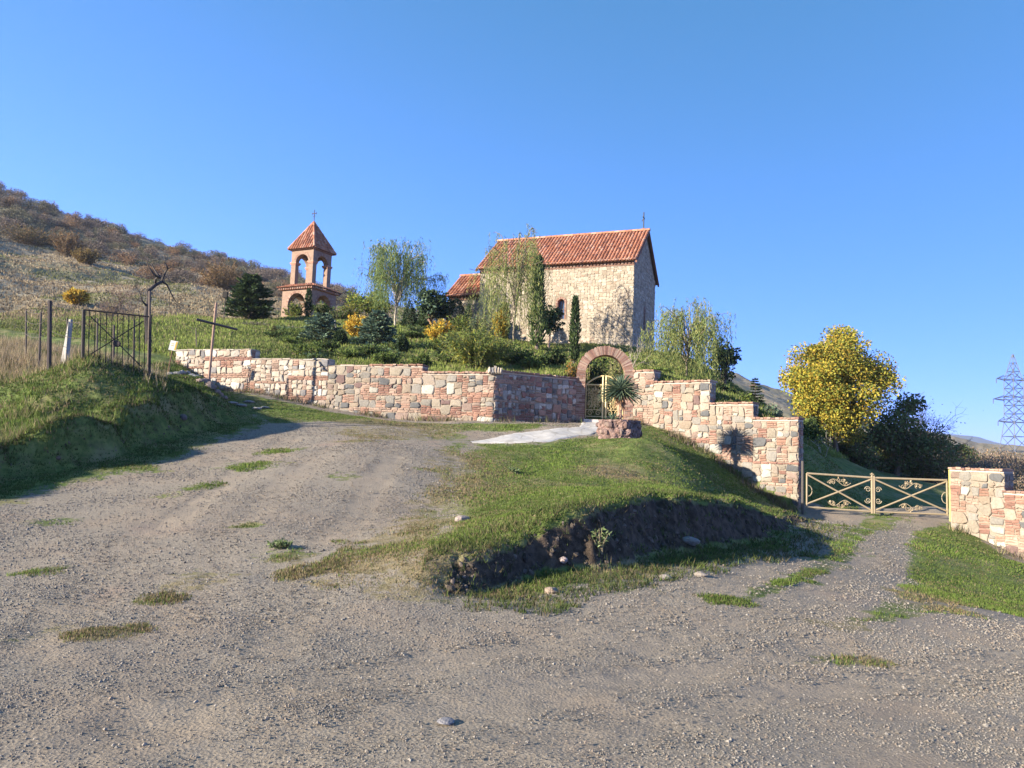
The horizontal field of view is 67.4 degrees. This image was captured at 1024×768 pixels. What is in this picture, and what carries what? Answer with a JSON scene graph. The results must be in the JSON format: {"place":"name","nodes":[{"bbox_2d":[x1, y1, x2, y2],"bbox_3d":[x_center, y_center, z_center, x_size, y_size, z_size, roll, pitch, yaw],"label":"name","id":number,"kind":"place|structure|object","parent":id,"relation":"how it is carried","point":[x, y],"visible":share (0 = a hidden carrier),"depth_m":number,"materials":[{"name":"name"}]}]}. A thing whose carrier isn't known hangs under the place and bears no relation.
{"place":"outdoors","nodes":[
{"label":"outdoors","id":0,"kind":"place"},
{"bbox_2d":[0,348,129,445],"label":"long grass","id":1,"kind":"structure","parent":0,"point":[5,435],"depth_m":17.82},
{"bbox_2d":[0,194,1023,767],"bbox_3d":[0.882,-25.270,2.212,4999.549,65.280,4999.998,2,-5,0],"label":"ground","id":2,"kind":"structure","parent":0,"point":[506,708],"depth_m":7.33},
{"bbox_2d":[0,203,25,218],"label":"hill bush","id":3,"kind":"object","parent":2,"relation":"on","point":[15,211],"visible":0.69,"depth_m":113.75,"materials":[{"name":"brown plant"}]},
{"bbox_2d":[0,217,28,234],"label":"hill bush","id":4,"kind":"object","parent":2,"relation":"on","point":[16,222],"visible":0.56,"depth_m":102.84,"materials":[{"name":"brown plant"}]},
{"bbox_2d":[9,211,32,225],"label":"hill bush","id":5,"kind":"object","parent":2,"relation":"on","point":[22,218],"visible":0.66,"depth_m":110.79,"materials":[{"name":"brown plant"}]},
{"bbox_2d":[0,220,61,246],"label":"autumn bush","id":6,"kind":"object","parent":2,"relation":"on","point":[31,238],"visible":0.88,"depth_m":100.75,"materials":[{"name":"brown plant"}]},
{"bbox_2d":[47,300,51,369],"bbox_3d":[-12.003,-1.105,19.939,0.269,2.140,0.114,2,-5,0],"label":"fence post","id":7,"kind":"object","parent":2,"relation":"on","point":[49,340],"visible":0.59,"depth_m":19.92,"materials":[{"name":"brown metal"}]},
{"bbox_2d":[38,213,65,227],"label":"hill bush","id":8,"kind":"object","parent":2,"relation":"on","point":[51,221],"visible":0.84,"depth_m":116.26,"materials":[{"name":"brown plant"}]},
{"bbox_2d":[46,230,88,256],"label":"autumn bush","id":9,"kind":"object","parent":2,"relation":"on","point":[66,245],"visible":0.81,"depth_m":99.06,"materials":[{"name":"brown plant"}]},
{"bbox_2d":[62,319,72,363],"bbox_3d":[-13.076,-1.033,22.524,0.300,1.743,0.100,4,-4,25],"label":"concrete slab","id":10,"kind":"object","parent":2,"relation":"on","point":[67,345],"depth_m":22.49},
{"bbox_2d":[61,286,90,304],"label":"autumn bush","id":11,"kind":"object","parent":2,"relation":"on","point":[72,295],"visible":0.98,"depth_m":55.28,"materials":[{"name":"yellow plant"}]},
{"bbox_2d":[70,247,101,264],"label":"autumn bush","id":12,"kind":"object","parent":2,"relation":"on","point":[88,256],"visible":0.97,"depth_m":88.97,"materials":[{"name":"brown plant"}]},
{"bbox_2d":[0,329,175,391],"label":"straw grass","id":13,"kind":"structure","parent":2,"relation":"on","point":[13,343],"depth_m":22.76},
{"bbox_2d":[84,240,108,254],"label":"hill bush","id":14,"kind":"object","parent":2,"relation":"on","point":[98,246],"visible":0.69,"depth_m":105.54,"materials":[{"name":"brown plant"}]},
{"bbox_2d":[93,295,130,316],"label":"bare shrub","id":15,"kind":"object","parent":2,"relation":"on","point":[111,309],"visible":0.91,"depth_m":44.43,"materials":[{"name":"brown plant"}]},
{"bbox_2d":[81,309,151,377],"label":"iron gate","id":16,"kind":"structure","parent":2,"relation":"on","point":[117,343],"depth_m":20.09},
{"bbox_2d":[109,250,138,265],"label":"hill bush","id":17,"kind":"object","parent":2,"relation":"on","point":[128,259],"visible":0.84,"depth_m":99.30,"materials":[{"name":"brown plant"}]},
{"bbox_2d":[104,276,145,313],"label":"bare shrub","id":18,"kind":"object","parent":2,"relation":"on","point":[121,301],"visible":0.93,"depth_m":48.21,"materials":[{"name":"brown plant"}]},
{"bbox_2d":[132,265,159,279],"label":"hill bush","id":19,"kind":"object","parent":2,"relation":"on","point":[143,270],"visible":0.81,"depth_m":88.42,"materials":[{"name":"brown plant"}]},
{"bbox_2d":[147,291,150,374],"bbox_3d":[-9.755,-1.213,20.657,0.237,2.602,0.076,2,-5,0],"label":"fence post","id":20,"kind":"object","parent":2,"relation":"on","point":[149,302],"visible":0.49,"depth_m":20.69,"materials":[{"name":"brown metal"}]},
{"bbox_2d":[130,253,187,344],"bbox_3d":[-14.555,-3.349,31.684,1.711,4.305,2.534,2,-5,0],"label":"dead tree","id":21,"kind":"object","parent":2,"relation":"on","point":[156,283],"visible":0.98,"depth_m":31.33,"materials":[{"name":"wood"}]},
{"bbox_2d":[166,267,188,282],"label":"hill bush","id":22,"kind":"object","parent":2,"relation":"on","point":[179,273],"visible":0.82,"depth_m":91.32,"materials":[{"name":"brown plant"}]},
{"bbox_2d":[196,302,237,380],"bbox_3d":[-9.877,-1.172,25.524,1.321,3.116,0.328,5,-6,-32],"label":"iron cross","id":23,"kind":"object","parent":2,"relation":"on","point":[213,323],"visible":0.85,"depth_m":25.54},
{"bbox_2d":[198,257,243,290],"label":"autumn bush","id":24,"kind":"object","parent":2,"relation":"on","point":[224,281],"visible":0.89,"depth_m":85.60,"materials":[{"name":"brown plant"}]},
{"bbox_2d":[0,229,447,332],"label":"dry meadow grass","id":25,"kind":"structure","parent":2,"relation":"on","point":[24,281],"depth_m":66.92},
{"bbox_2d":[221,272,276,319],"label":"pine tree","id":26,"kind":"object","parent":2,"relation":"on","point":[247,294],"visible":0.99,"depth_m":46.13,"materials":[{"name":"green plant"}]},
{"bbox_2d":[282,301,303,316],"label":"leafy shrub","id":27,"kind":"object","parent":2,"relation":"on","point":[293,309],"visible":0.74,"depth_m":50.31,"materials":[{"name":"green plant"}]},
{"bbox_2d":[303,288,313,316],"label":"cypress tree","id":28,"kind":"object","parent":2,"relation":"on","point":[307,304],"visible":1,"depth_m":48.48,"materials":[{"name":"green plant"}]},
{"bbox_2d":[277,210,341,316],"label":"bell tower","id":29,"kind":"structure","parent":2,"relation":"on","point":[311,246],"depth_m":54.01,"materials":[{"name":"brick"}]},
{"bbox_2d":[294,344,334,355],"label":"juniper shrub","id":30,"kind":"object","parent":2,"relation":"on","point":[316,349],"visible":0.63,"depth_m":29.71,"materials":[{"name":"green plant"}]},
{"bbox_2d":[311,301,332,313],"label":"leafy shrub","id":31,"kind":"object","parent":2,"relation":"on","point":[324,308],"visible":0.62,"depth_m":49.50,"materials":[{"name":"green plant"}]},
{"bbox_2d":[297,312,350,341],"bbox_3d":[-8.521,-2.424,34.800,2.531,1.603,2.585,3,-5,-11],"label":"cedar tree","id":32,"kind":"object","parent":2,"relation":"on","point":[320,321],"visible":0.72,"depth_m":34.59,"materials":[{"name":"green plant"}]},
{"bbox_2d":[311,338,340,351],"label":"leafy shrub","id":33,"kind":"object","parent":2,"relation":"on","point":[331,344],"visible":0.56,"depth_m":30.94,"materials":[{"name":"green plant"}]},
{"bbox_2d":[325,306,350,319],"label":"leafy shrub","id":34,"kind":"object","parent":2,"relation":"on","point":[336,314],"visible":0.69,"depth_m":47.32,"materials":[{"name":"green plant"}]},
{"bbox_2d":[332,329,348,345],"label":"clipped bush","id":35,"kind":"object","parent":2,"relation":"on","point":[340,336],"visible":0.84,"depth_m":33.61,"materials":[{"name":"green plant"}]},
{"bbox_2d":[339,303,362,319],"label":"leafy shrub","id":36,"kind":"object","parent":2,"relation":"on","point":[349,309],"visible":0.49,"depth_m":48.29,"materials":[{"name":"green plant"}]},
{"bbox_2d":[339,348,363,358],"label":"leafy shrub","id":37,"kind":"object","parent":2,"relation":"on","point":[346,352],"visible":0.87,"depth_m":29.44,"materials":[{"name":"green plant"}]},
{"bbox_2d":[342,311,367,336],"bbox_3d":[-7.519,-2.839,37.342,1.587,1.355,1.558,-3,-7,43],"label":"forsythia","id":38,"kind":"object","parent":2,"relation":"on","point":[351,329],"visible":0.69,"depth_m":37.04,"materials":[{"name":"yellow plant"}]},
{"bbox_2d":[343,286,394,317],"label":"bushy tree","id":39,"kind":"object","parent":2,"relation":"on","point":[359,302],"visible":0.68,"depth_m":49.15,"materials":[{"name":"green plant"}]},
{"bbox_2d":[354,343,384,355],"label":"leafy shrub","id":40,"kind":"object","parent":2,"relation":"on","point":[368,349],"visible":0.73,"depth_m":29.97,"materials":[{"name":"green plant"}]},
{"bbox_2d":[349,309,398,344],"bbox_3d":[-5.957,-2.380,34.271,2.284,1.937,2.656,2,-5,5],"label":"cedar tree","id":41,"kind":"object","parent":2,"relation":"on","point":[378,328],"visible":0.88,"depth_m":34.04,"materials":[{"name":"green plant"}]},
{"bbox_2d":[175,349,578,421],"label":"stone wall","id":42,"kind":"structure","parent":2,"relation":"on","point":[395,391],"depth_m":26.23,"materials":[{"name":"stone"}]},
{"bbox_2d":[370,350,401,363],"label":"leafy shrub","id":43,"kind":"object","parent":2,"relation":"on","point":[385,357],"visible":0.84,"depth_m":28.42,"materials":[{"name":"green plant"}]},
{"bbox_2d":[0,188,781,397],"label":"hillside scrub","id":44,"kind":"object","parent":2,"relation":"on","point":[191,281],"visible":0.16,"depth_m":116.17,"materials":[{"name":"brown plant"}]},
{"bbox_2d":[354,236,448,325],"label":"willow tree","id":45,"kind":"object","parent":2,"relation":"on","point":[383,278],"visible":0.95,"depth_m":44.08,"materials":[{"name":"green plant"}]},
{"bbox_2d":[396,335,409,352],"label":"clipped bush","id":46,"kind":"object","parent":2,"relation":"on","point":[402,343],"visible":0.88,"depth_m":32.12,"materials":[{"name":"green plant"}]},
{"bbox_2d":[399,300,417,325],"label":"clipped bush","id":47,"kind":"object","parent":2,"relation":"on","point":[404,320],"visible":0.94,"depth_m":41.31,"materials":[{"name":"green plant"}]},
{"bbox_2d":[398,330,424,338],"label":"leafy shrub","id":48,"kind":"object","parent":2,"relation":"on","point":[411,333],"visible":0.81,"depth_m":37.04,"materials":[{"name":"green plant"}]},
{"bbox_2d":[0,410,823,594],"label":"soil clods","id":49,"kind":"object","parent":2,"relation":"on","point":[450,588],"visible":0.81,"depth_m":9.92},
{"bbox_2d":[409,352,434,365],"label":"leafy shrub","id":50,"kind":"object","parent":2,"relation":"on","point":[424,359],"visible":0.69,"depth_m":27.97,"materials":[{"name":"green plant"}]},
{"bbox_2d":[0,306,850,461],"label":"lawn grass","id":51,"kind":"structure","parent":2,"relation":"on","point":[180,325],"depth_m":36.13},
{"bbox_2d":[0,383,856,616],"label":"bank grass","id":52,"kind":"structure","parent":2,"relation":"on","point":[655,569],"depth_m":9.82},
{"bbox_2d":[412,287,455,326],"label":"loquat tree","id":53,"kind":"object","parent":2,"relation":"on","point":[431,307],"visible":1,"depth_m":42.89,"materials":[{"name":"green plant"}]},
{"bbox_2d":[422,318,457,341],"bbox_3d":[-3.375,-2.484,36.303,1.704,1.334,1.527,2,-5,2],"label":"forsythia","id":54,"kind":"object","parent":2,"relation":"on","point":[440,327],"visible":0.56,"depth_m":36.02,"materials":[{"name":"yellow plant"}]},
{"bbox_2d":[430,352,459,362],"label":"juniper shrub","id":55,"kind":"object","parent":2,"relation":"on","point":[439,358],"visible":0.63,"depth_m":29.54,"materials":[{"name":"green plant"}]},
{"bbox_2d":[446,298,465,325],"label":"clipped bush","id":56,"kind":"object","parent":2,"relation":"on","point":[460,303],"visible":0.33,"depth_m":43.83,"materials":[{"name":"green plant"}]},
{"bbox_2d":[447,314,471,331],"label":"leafy shrub","id":57,"kind":"object","parent":2,"relation":"on","point":[455,324],"visible":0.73,"depth_m":40.23,"materials":[{"name":"green plant"}]},
{"bbox_2d":[436,320,520,368],"bbox_3d":[-1.246,-1.418,28.447,3.008,2.033,2.987,5,-6,-34],"label":"bamboo clump","id":58,"kind":"object","parent":2,"relation":"on","point":[474,350],"visible":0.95,"depth_m":28.03,"materials":[{"name":"green plant"}]},
{"bbox_2d":[468,313,492,334],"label":"leafy shrub","id":59,"kind":"object","parent":2,"relation":"on","point":[474,324],"visible":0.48,"depth_m":39.67,"materials":[{"name":"green plant"}]},
{"bbox_2d":[491,308,508,338],"bbox_3d":[-0.590,-3.079,39.458,1.078,1.836,1.045,4,-5,-24],"label":"forsythia","id":60,"kind":"object","parent":2,"relation":"on","point":[501,327],"visible":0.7,"depth_m":39.21,"materials":[{"name":"yellow plant"}]},
{"bbox_2d":[462,223,552,340],"bbox_3d":[-0.130,-5.097,39.151,4.532,6.412,4.042,1,-5,16],"label":"weeping willow","id":61,"kind":"object","parent":2,"relation":"on","point":[517,276],"visible":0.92,"depth_m":38.60,"materials":[{"name":"green plant"}]},
{"bbox_2d":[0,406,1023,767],"bbox_3d":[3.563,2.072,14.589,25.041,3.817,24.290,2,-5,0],"label":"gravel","id":62,"kind":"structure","parent":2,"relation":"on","point":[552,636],"depth_m":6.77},
{"bbox_2d":[266,538,292,549],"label":"weed","id":63,"kind":"object","parent":62,"relation":"on","point":[281,544],"visible":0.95,"depth_m":9.55,"materials":[{"name":"green plant"}]},
{"bbox_2d":[0,346,1023,667],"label":"grass","id":64,"kind":"structure","parent":2,"relation":"on","point":[574,488],"depth_m":15.11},
{"bbox_2d":[500,344,536,364],"bbox_3d":[0.027,-1.112,30.234,1.933,1.038,2.045,2,-5,-4],"label":"leafy shrub","id":65,"kind":"object","parent":2,"relation":"on","point":[518,357],"visible":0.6,"depth_m":29.86,"materials":[{"name":"green plant"}]},
{"bbox_2d":[517,355,546,369],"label":"leafy shrub","id":66,"kind":"object","parent":2,"relation":"on","point":[531,362],"visible":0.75,"depth_m":28.54,"materials":[{"name":"green plant"}]},
{"bbox_2d":[525,254,550,349],"bbox_3d":[1.326,-3.972,37.754,1.131,5.025,1.228,6,-7,-42],"label":"poplar tree","id":67,"kind":"object","parent":2,"relation":"on","point":[535,339],"visible":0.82,"depth_m":37.63,"materials":[{"name":"green plant"}]},
{"bbox_2d":[446,212,658,349],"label":"church","id":68,"kind":"structure","parent":2,"relation":"on","point":[610,279],"depth_m":44.21,"materials":[{"name":"stone"}]},
{"bbox_2d":[555,297,566,318],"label":"window","id":69,"kind":"structure","parent":68,"relation":"in","point":[561,303],"depth_m":44.25,"materials":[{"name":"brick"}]},
{"bbox_2d":[541,304,565,347],"bbox_3d":[1.947,-2.821,38.850,1.590,2.545,1.678,3,-5,-15],"label":"tree","id":70,"kind":"object","parent":2,"relation":"on","point":[553,319],"visible":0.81,"depth_m":38.74,"materials":[{"name":"green plant"}]},
{"bbox_2d":[537,347,569,365],"bbox_3d":[1.724,-1.055,31.292,1.500,0.991,1.558,0,-5,20],"label":"leafy shrub","id":71,"kind":"object","parent":2,"relation":"on","point":[557,356],"visible":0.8,"depth_m":30.89,"materials":[{"name":"green plant"}]},
{"bbox_2d":[567,295,581,363],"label":"cypress tree","id":72,"kind":"object","parent":2,"relation":"on","point":[574,327],"visible":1,"depth_m":35.24,"materials":[{"name":"green plant"}]},
{"bbox_2d":[584,364,592,418],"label":"leafy shrub","id":73,"kind":"object","parent":2,"relation":"on","point":[587,378],"visible":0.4,"depth_m":28.99,"materials":[{"name":"green plant"}]},
{"bbox_2d":[163,357,1023,559],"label":"wall foot weeds","id":74,"kind":"object","parent":2,"relation":"on","point":[771,499],"depth_m":24.97,"materials":[{"name":"green plant"}]},
{"bbox_2d":[585,357,617,396],"bbox_3d":[3.740,-0.303,32.158,2.189,1.760,2.023,-2,-7,41],"label":"leafy shrub","id":75,"kind":"object","parent":2,"relation":"on","point":[596,371],"visible":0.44,"depth_m":31.80,"materials":[{"name":"green plant"}]},
{"bbox_2d":[590,527,613,553],"bbox_3d":[1.133,1.975,9.720,0.322,0.352,0.244,1,-5,14],"label":"weed","id":76,"kind":"object","parent":2,"relation":"on","point":[601,540],"visible":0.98,"depth_m":9.69,"materials":[{"name":"green plant"}]},
{"bbox_2d":[576,345,633,421],"bbox_3d":[3.234,0.270,27.015,2.054,3.197,0.717,2,-5,4],"label":"brick archway","id":77,"kind":"object","parent":2,"relation":"on","point":[618,355],"visible":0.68,"depth_m":26.79,"materials":[{"name":"brick"}]},
{"bbox_2d":[585,375,603,417],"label":"garden gate","id":78,"kind":"structure","parent":77,"relation":"attached to","point":[595,398],"depth_m":27.04,"materials":[{"name":"beige metal"}]},
{"bbox_2d":[604,375,622,418],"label":"garden gate","id":79,"kind":"structure","parent":77,"relation":"attached to","point":[606,404],"depth_m":26.98,"materials":[{"name":"beige metal"}]},
{"bbox_2d":[605,349,623,403],"bbox_3d":[4.317,-0.288,31.164,1.117,2.415,1.239,0,-5,20],"label":"leafy shrub","id":80,"kind":"object","parent":2,"relation":"on","point":[619,369],"visible":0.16,"depth_m":31.07,"materials":[{"name":"green plant"}]},
{"bbox_2d":[596,419,642,438],"bbox_3d":[3.121,1.410,22.362,1.379,0.720,1.334,2,-5,0],"label":"stone planter","id":81,"kind":"object","parent":2,"relation":"on","point":[615,428],"visible":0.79,"depth_m":21.88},
{"bbox_2d":[597,372,642,418],"bbox_3d":[3.163,0.452,22.461,1.349,1.575,1.340,2,-5,0],"label":"yucca","id":82,"kind":"object","parent":81,"relation":"in","point":[619,389],"visible":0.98,"depth_m":22.34,"materials":[{"name":"green plant"}]},
{"bbox_2d":[636,296,736,380],"bbox_3d":[7.397,-1.889,32.269,3.938,3.974,4.708,0,-5,22],"label":"weeping willow","id":83,"kind":"object","parent":2,"relation":"on","point":[700,331],"visible":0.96,"depth_m":31.76,"materials":[{"name":"green plant"}]},
{"bbox_2d":[633,369,804,509],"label":"stone wall","id":84,"kind":"structure","parent":2,"relation":"on","point":[744,439],"depth_m":24.38,"materials":[{"name":"stone"}]},
{"bbox_2d":[708,337,741,384],"bbox_3d":[9.544,-0.837,34.681,1.647,2.653,1.620,4,-5,-22],"label":"round tree","id":85,"kind":"object","parent":2,"relation":"on","point":[725,364],"visible":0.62,"depth_m":34.49,"materials":[{"name":"green plant"}]},
{"bbox_2d":[746,377,764,402],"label":"young conifer","id":86,"kind":"object","parent":2,"relation":"on","point":[755,392],"visible":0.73,"depth_m":38.07,"materials":[{"name":"green plant"}]},
{"bbox_2d":[762,401,782,416],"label":"leafy shrub","id":87,"kind":"object","parent":2,"relation":"on","point":[775,411],"visible":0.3,"depth_m":26.94,"materials":[{"name":"green plant"}]},
{"bbox_2d":[801,461,803,514],"bbox_3d":[8.601,3.233,22.731,0.074,1.900,0.074,4,-5,-22],"label":"gate post","id":88,"kind":"object","parent":2,"relation":"on","point":[802,487],"visible":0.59,"depth_m":22.72,"materials":[{"name":"metal"}]},
{"bbox_2d":[806,472,873,512],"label":"driveway gate","id":89,"kind":"structure","parent":88,"relation":"attached to","point":[840,491],"depth_m":22.64,"materials":[{"name":"beige metal"}]},
{"bbox_2d":[803,415,827,446],"bbox_3d":[14.700,2.369,37.941,1.732,1.673,1.738,3,-5,-13],"label":"thicket bush","id":90,"kind":"object","parent":2,"relation":"on","point":[811,429],"visible":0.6,"depth_m":37.49,"materials":[{"name":"green plant"}]},
{"bbox_2d":[777,324,906,451],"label":"maple tree","id":91,"kind":"object","parent":2,"relation":"on","point":[832,381],"visible":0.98,"depth_m":41.83,"materials":[{"name":"yellow plant"}]},
{"bbox_2d":[827,431,883,469],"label":"thicket bush","id":92,"kind":"object","parent":2,"relation":"on","point":[858,453],"visible":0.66,"depth_m":44.15,"materials":[{"name":"green plant"}]},
{"bbox_2d":[864,426,909,471],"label":"thicket bush","id":93,"kind":"object","parent":2,"relation":"on","point":[886,457],"visible":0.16,"depth_m":46.87,"materials":[{"name":"green plant"}]},
{"bbox_2d":[872,443,918,476],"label":"thicket bush","id":94,"kind":"object","parent":2,"relation":"on","point":[885,465],"visible":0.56,"depth_m":46.60,"materials":[{"name":"green plant"}]},
{"bbox_2d":[862,391,941,475],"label":"bushy tree","id":95,"kind":"object","parent":2,"relation":"on","point":[890,436],"visible":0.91,"depth_m":46.25,"materials":[{"name":"green plant"}]},
{"bbox_2d":[866,388,976,475],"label":"bare tree","id":96,"kind":"object","parent":2,"relation":"on","point":[926,419],"visible":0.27,"depth_m":49.18,"materials":[{"name":"brown plant"}]},
{"bbox_2d":[899,424,969,483],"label":"thicket bush","id":97,"kind":"object","parent":2,"relation":"on","point":[944,443],"visible":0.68,"depth_m":46.20,"materials":[{"name":"green plant"}]},
{"bbox_2d":[948,469,950,520],"bbox_3d":[12.774,3.422,22.376,0.074,1.850,0.074,0,-5,22],"label":"gate post","id":98,"kind":"object","parent":2,"relation":"on","point":[949,498],"visible":0.29,"depth_m":22.36,"materials":[{"name":"beige metal"}]},
{"bbox_2d":[873,476,947,515],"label":"driveway gate","id":99,"kind":"structure","parent":98,"relation":"attached to","point":[875,511],"depth_m":22.50,"materials":[{"name":"beige metal"}]},
{"bbox_2d":[939,443,980,467],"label":"thicket bush","id":100,"kind":"object","parent":2,"relation":"on","point":[967,451],"visible":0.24,"depth_m":53.87,"materials":[{"name":"green plant"}]},
{"bbox_2d":[912,446,1023,490],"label":"valley scrub","id":101,"kind":"object","parent":2,"relation":"on","point":[993,460],"visible":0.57,"depth_m":53.36,"materials":[{"name":"brown plant"}]},
{"bbox_2d":[948,467,1023,556],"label":"stone wall","id":102,"kind":"structure","parent":2,"relation":"on","point":[988,505],"depth_m":20.86,"materials":[{"name":"stone"}]},
{"bbox_2d":[993,354,1023,454],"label":"transmission tower","id":103,"kind":"structure","parent":2,"relation":"on","point":[1013,396],"depth_m":240.35,"materials":[{"name":"metal"}]},
{"bbox_2d":[0,0,1023,445],"label":"sky","id":104,"kind":"structure","parent":0,"point":[798,168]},
{"bbox_2d":[470,422,597,442],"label":"path","id":105,"kind":"structure","parent":0,"point":[550,435],"depth_m":22.33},
{"bbox_2d":[940,433,1005,444],"bbox_3d":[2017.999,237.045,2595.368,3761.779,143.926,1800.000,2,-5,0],"label":"mountains","id":106,"kind":"structure","parent":0,"point":[978,439],"depth_m":2526.02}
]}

